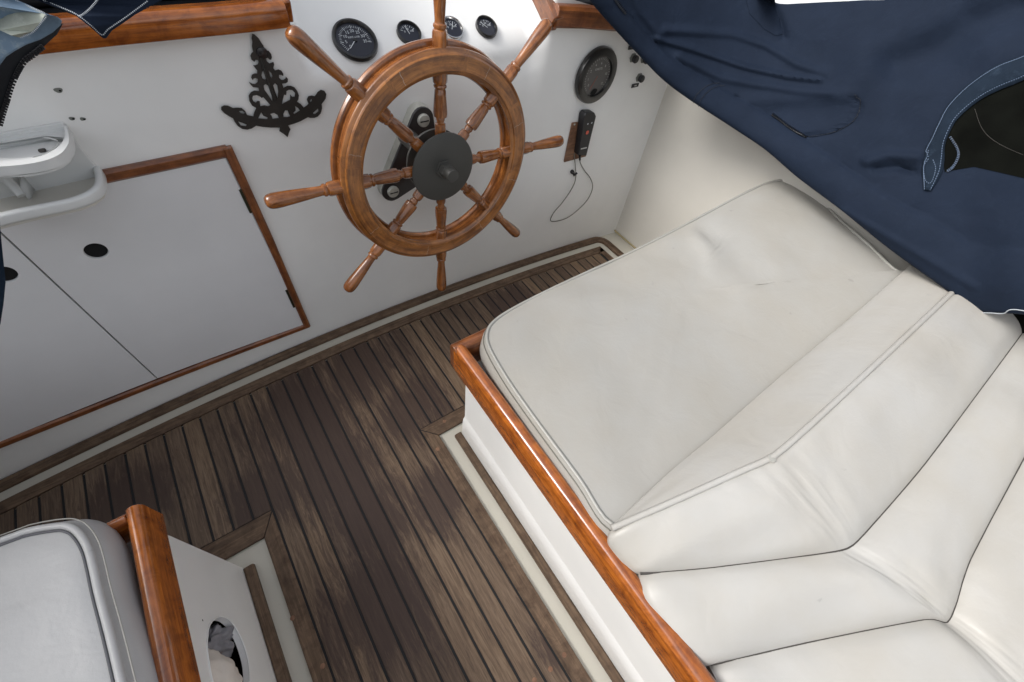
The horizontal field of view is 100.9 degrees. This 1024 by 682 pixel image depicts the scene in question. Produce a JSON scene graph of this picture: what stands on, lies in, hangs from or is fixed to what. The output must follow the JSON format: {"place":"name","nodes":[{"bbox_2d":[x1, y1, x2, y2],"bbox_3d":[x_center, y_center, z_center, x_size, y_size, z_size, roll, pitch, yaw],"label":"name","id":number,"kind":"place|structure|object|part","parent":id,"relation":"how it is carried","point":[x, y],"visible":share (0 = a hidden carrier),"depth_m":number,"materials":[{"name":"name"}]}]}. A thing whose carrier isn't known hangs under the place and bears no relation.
{"place":"outdoors","nodes":[
{"label":"outdoors","id":0,"kind":"place"},
{"bbox_2d":[0,0,62,323],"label":"canvas curtain","id":1,"kind":"object","parent":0,"point":[28,32],"visible":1,"depth_m":0.48,"materials":[{"name":"blue fabric"}]},
{"bbox_2d":[36,0,161,38],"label":"canvas flap","id":2,"kind":"object","parent":1,"relation":"hanging from","point":[103,18],"visible":1,"depth_m":0.52,"materials":[{"name":"blue fabric"}]},
{"bbox_2d":[0,233,632,681],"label":"floor","id":3,"kind":"structure","parent":0,"point":[260,559],"depth_m":1.24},
{"bbox_2d":[106,504,291,681],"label":"port bench","id":4,"kind":"object","parent":3,"relation":"on","point":[191,595],"visible":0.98,"depth_m":0.80,"materials":[{"name":"white wood"}]},
{"bbox_2d":[0,518,158,681],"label":"seat cushion","id":5,"kind":"object","parent":4,"relation":"on","point":[71,608],"visible":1,"depth_m":0.63,"materials":[{"name":"white leather"}]},
{"bbox_2d":[208,623,233,657],"bbox_3d":[-0.636,0.644,0.899,0.082,0.161,0.073,11,52,1],"label":"cloth","id":6,"kind":"object","parent":4,"relation":"in","point":[220,638],"visible":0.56,"depth_m":0.89,"materials":[{"name":"grey fabric"}]},
{"bbox_2d":[208,648,242,681],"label":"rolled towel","id":7,"kind":"object","parent":4,"relation":"in","point":[224,668],"visible":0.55,"depth_m":0.82,"materials":[{"name":"white fabric"}]},
{"bbox_2d":[0,246,604,514],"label":"floor border board","id":8,"kind":"object","parent":3,"relation":"on","point":[55,480],"visible":1,"depth_m":1.46,"materials":[{"name":"brown wood"}]},
{"bbox_2d":[0,254,606,681],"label":"teak planking","id":9,"kind":"object","parent":3,"relation":"on","point":[378,624],"visible":0.68,"depth_m":1.24,"materials":[{"name":"brown wood"}]},
{"bbox_2d":[14,254,608,681],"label":"floor caulking","id":10,"kind":"object","parent":3,"relation":"on","point":[356,500],"visible":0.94,"depth_m":1.24,"materials":[{"name":"black rubber"}]},
{"bbox_2d":[0,237,623,492],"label":"board","id":11,"kind":"object","parent":3,"relation":"on","point":[35,469],"visible":0.95,"depth_m":1.51,"materials":[{"name":"brown wood"}]},
{"bbox_2d":[201,406,464,559],"bbox_3d":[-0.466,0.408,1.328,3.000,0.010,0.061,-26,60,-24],"label":"floor border board","id":12,"kind":"object","parent":3,"relation":"on","point":[236,541],"visible":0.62,"depth_m":1.19,"materials":[{"name":"brown wood"}]},
{"bbox_2d":[0,0,667,479],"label":"front wall","id":13,"kind":"structure","parent":3,"relation":"on","point":[140,102],"depth_m":1.25,"materials":[{"name":"white paint"}]},
{"bbox_2d":[0,122,106,228],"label":"drink holder","id":14,"kind":"object","parent":13,"relation":"attached to","point":[50,170],"visible":1,"depth_m":0.81,"materials":[{"name":"white plastic"}]},
{"bbox_2d":[53,88,62,92],"bbox_3d":[-0.843,-0.466,0.786,0.013,0.009,0.001,-26,60,-24],"label":"screw hole","id":15,"kind":"object","parent":13,"relation":"attached to","point":[58,90],"visible":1,"depth_m":0.79,"materials":[{"name":"black"}]},
{"bbox_2d":[18,0,230,13],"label":"cabin top cover","id":16,"kind":"object","parent":13,"relation":"on","point":[43,7],"visible":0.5,"depth_m":0.78,"materials":[{"name":"white plastic"}]},
{"bbox_2d":[0,145,309,448],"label":"frame","id":17,"kind":"object","parent":13,"relation":"attached to","point":[141,276],"visible":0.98,"depth_m":1.10,"materials":[{"name":"brown wood"}]},
{"bbox_3d":[-1.298,0.067,0.931,0.596,0.615,0.011,-32,62,-27],"label":"locker door","id":18,"kind":"part","parent":17,"relation":"part of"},
{"bbox_3d":[-0.893,-0.159,1.172,0.448,0.644,0.013,-29,61,-25],"label":"locker door","id":19,"kind":"part","parent":17,"relation":"part of","materials":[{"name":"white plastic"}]},
{"bbox_2d":[39,0,293,54],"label":"coaming trim","id":20,"kind":"structure","parent":13,"relation":"attached to","point":[172,22],"depth_m":0.80,"materials":[{"name":"brown wood"}]},
{"bbox_2d":[221,34,325,136],"bbox_3d":[-0.554,-0.581,0.981,0.238,0.224,0.009,-26,60,-24],"label":"anchor ornament","id":21,"kind":"object","parent":13,"relation":"attached to","point":[260,53],"visible":1,"depth_m":0.99,"materials":[{"name":"black metal"}]},
{"bbox_2d":[332,18,377,61],"bbox_3d":[-0.390,-0.750,1.053,0.109,0.067,0.096,-26,60,-24],"label":"gauge","id":22,"kind":"object","parent":13,"relation":"attached to","point":[354,40],"visible":1,"depth_m":1.05,"materials":[{"name":"black plastic"}]},
{"bbox_2d":[377,102,434,200],"bbox_3d":[-0.315,-0.561,1.271,0.201,0.267,0.050,-26,60,-24],"label":"steering bracket","id":23,"kind":"object","parent":13,"relation":"attached to","point":[418,119],"visible":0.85,"depth_m":1.24,"materials":[{"name":"metal"}]},
{"bbox_2d":[264,0,563,292],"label":"ship wheel","id":24,"kind":"object","parent":23,"relation":"attached to","point":[441,160],"visible":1,"depth_m":1.04,"materials":[{"name":"brown wood"}]},
{"bbox_2d":[396,20,421,43],"bbox_3d":[-0.271,-0.811,1.113,0.065,0.043,0.059,-26,60,-24],"label":"gauge","id":25,"kind":"object","parent":13,"relation":"attached to","point":[407,31],"visible":0.85,"depth_m":1.11,"materials":[{"name":"black glass"}]},
{"bbox_2d":[445,16,463,39],"bbox_3d":[-0.165,-0.862,1.166,0.066,0.044,0.060,-26,60,-24],"label":"gauge","id":26,"kind":"object","parent":13,"relation":"attached to","point":[455,29],"visible":0.81,"depth_m":1.17,"materials":[{"name":"silver metal"}]},
{"bbox_2d":[475,15,496,38],"bbox_3d":[-0.073,-0.900,1.211,0.065,0.043,0.059,-26,60,-24],"label":"gauge","id":27,"kind":"object","parent":13,"relation":"attached to","point":[486,26],"visible":1,"depth_m":1.21,"materials":[{"name":"black glass"}]},
{"bbox_2d":[532,0,615,30],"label":"coaming trim","id":28,"kind":"structure","parent":13,"relation":"attached to","point":[568,15],"depth_m":1.23,"materials":[{"name":"brown wood"}]},
{"bbox_2d":[564,122,585,161],"bbox_3d":[0.259,-0.771,1.629,0.113,0.158,0.006,-22,58,-22],"label":"mounting plate","id":29,"kind":"object","parent":13,"relation":"attached to","point":[569,153],"visible":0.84,"depth_m":1.62,"materials":[{"name":"brown wood"}]},
{"bbox_2d":[576,0,592,4],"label":"cabin top cover","id":30,"kind":"object","parent":13,"relation":"on","point":[587,2],"visible":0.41,"depth_m":1.27,"materials":[{"name":"white plastic"}]},
{"bbox_2d":[574,109,595,160],"bbox_3d":[0.267,-0.772,1.602,0.058,0.196,0.035,-26,60,-24],"label":"remote handset","id":31,"kind":"object","parent":13,"relation":"attached to","point":[586,119],"visible":1,"depth_m":1.57,"materials":[{"name":"black plastic"}]},
{"bbox_2d":[550,153,592,221],"bbox_3d":[0.272,-0.651,1.801,0.197,0.323,0.013,-19,57,-20],"label":"handset cable","id":32,"kind":"object","parent":31,"relation":"hanging from","point":[570,191],"visible":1,"depth_m":1.83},
{"bbox_2d":[575,45,616,103],"bbox_3d":[0.290,-0.905,1.446,0.176,0.176,0.020,-26,60,-24],"label":"gauge","id":33,"kind":"object","parent":13,"relation":"attached to","point":[596,73],"visible":1,"depth_m":1.44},
{"bbox_2d":[630,53,638,63],"bbox_3d":[0.427,-0.981,1.470,0.030,0.026,0.022,-26,60,-24],"label":"knob","id":34,"kind":"object","parent":13,"relation":"attached to","point":[634,58],"visible":1,"depth_m":1.46,"materials":[{"name":"black plastic"}]},
{"bbox_2d":[636,73,644,82],"bbox_3d":[0.471,-0.960,1.544,0.030,0.026,0.022,-26,60,-24],"label":"knob","id":35,"kind":"object","parent":13,"relation":"attached to","point":[640,77],"visible":1,"depth_m":1.54,"materials":[{"name":"black plastic"}]},
{"bbox_2d":[264,431,591,681],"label":"floor border board","id":36,"kind":"object","parent":3,"relation":"on","point":[315,659],"visible":1,"depth_m":1.15,"materials":[{"name":"brown wood"}]},
{"bbox_2d":[290,420,566,681],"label":"floor plug","id":37,"kind":"object","parent":36,"relation":"in","point":[534,679],"visible":1,"depth_m":1.07,"materials":[{"name":"brown wood"}]},
{"bbox_2d":[450,328,716,681],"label":"helm bench","id":38,"kind":"object","parent":3,"relation":"on","point":[628,632],"visible":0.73,"depth_m":1.01,"materials":[{"name":"white wood"}]},
{"bbox_2d":[480,179,903,535],"bbox_3d":[0.568,-0.085,1.173,1.311,0.212,0.638,-26,60,-24],"label":"seat cushion","id":39,"kind":"object","parent":38,"relation":"on","point":[625,383],"visible":0.81,"depth_m":1.09,"materials":[{"name":"white leather"}]},
{"bbox_2d":[607,265,1023,681],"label":"backrest cushion","id":40,"kind":"object","parent":38,"relation":"on","point":[844,502],"visible":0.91,"depth_m":0.78,"materials":[{"name":"white leather"}]},
{"bbox_2d":[600,250,613,260],"bbox_3d":[0.544,-0.322,2.010,0.027,0.010,0.402,-26,60,-24],"label":"floor border board","id":41,"kind":"object","parent":3,"relation":"on","point":[607,255],"visible":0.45,"depth_m":2.07,"materials":[{"name":"brown wood"}]},
{"bbox_2d":[614,84,910,269],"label":"side wall","id":42,"kind":"structure","parent":3,"relation":"on","point":[695,161],"depth_m":1.68,"materials":[{"name":"white paint"}]},
{"bbox_2d":[614,230,635,247],"bbox_3d":[0.698,-0.632,1.801,0.011,0.730,0.503,-26,60,-24],"label":"corner sealant","id":43,"kind":"object","parent":42,"relation":"attached to","point":[627,241],"visible":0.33,"depth_m":2.15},
{"bbox_2d":[590,0,1023,332],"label":"canvas dodger","id":44,"kind":"object","parent":42,"relation":"attached to","point":[896,127],"visible":1,"depth_m":1.11,"materials":[{"name":"fabric"}]},
{"bbox_2d":[944,80,1023,177],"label":"dark window","id":45,"kind":"structure","parent":44,"relation":"in","point":[1000,114],"depth_m":0.97,"materials":[{"name":"glass"}]},
{"bbox_2d":[775,0,856,3],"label":"side deck","id":46,"kind":"structure","parent":42,"relation":"on","point":[793,1],"depth_m":1.46,"materials":[{"name":"white"}]}
]}

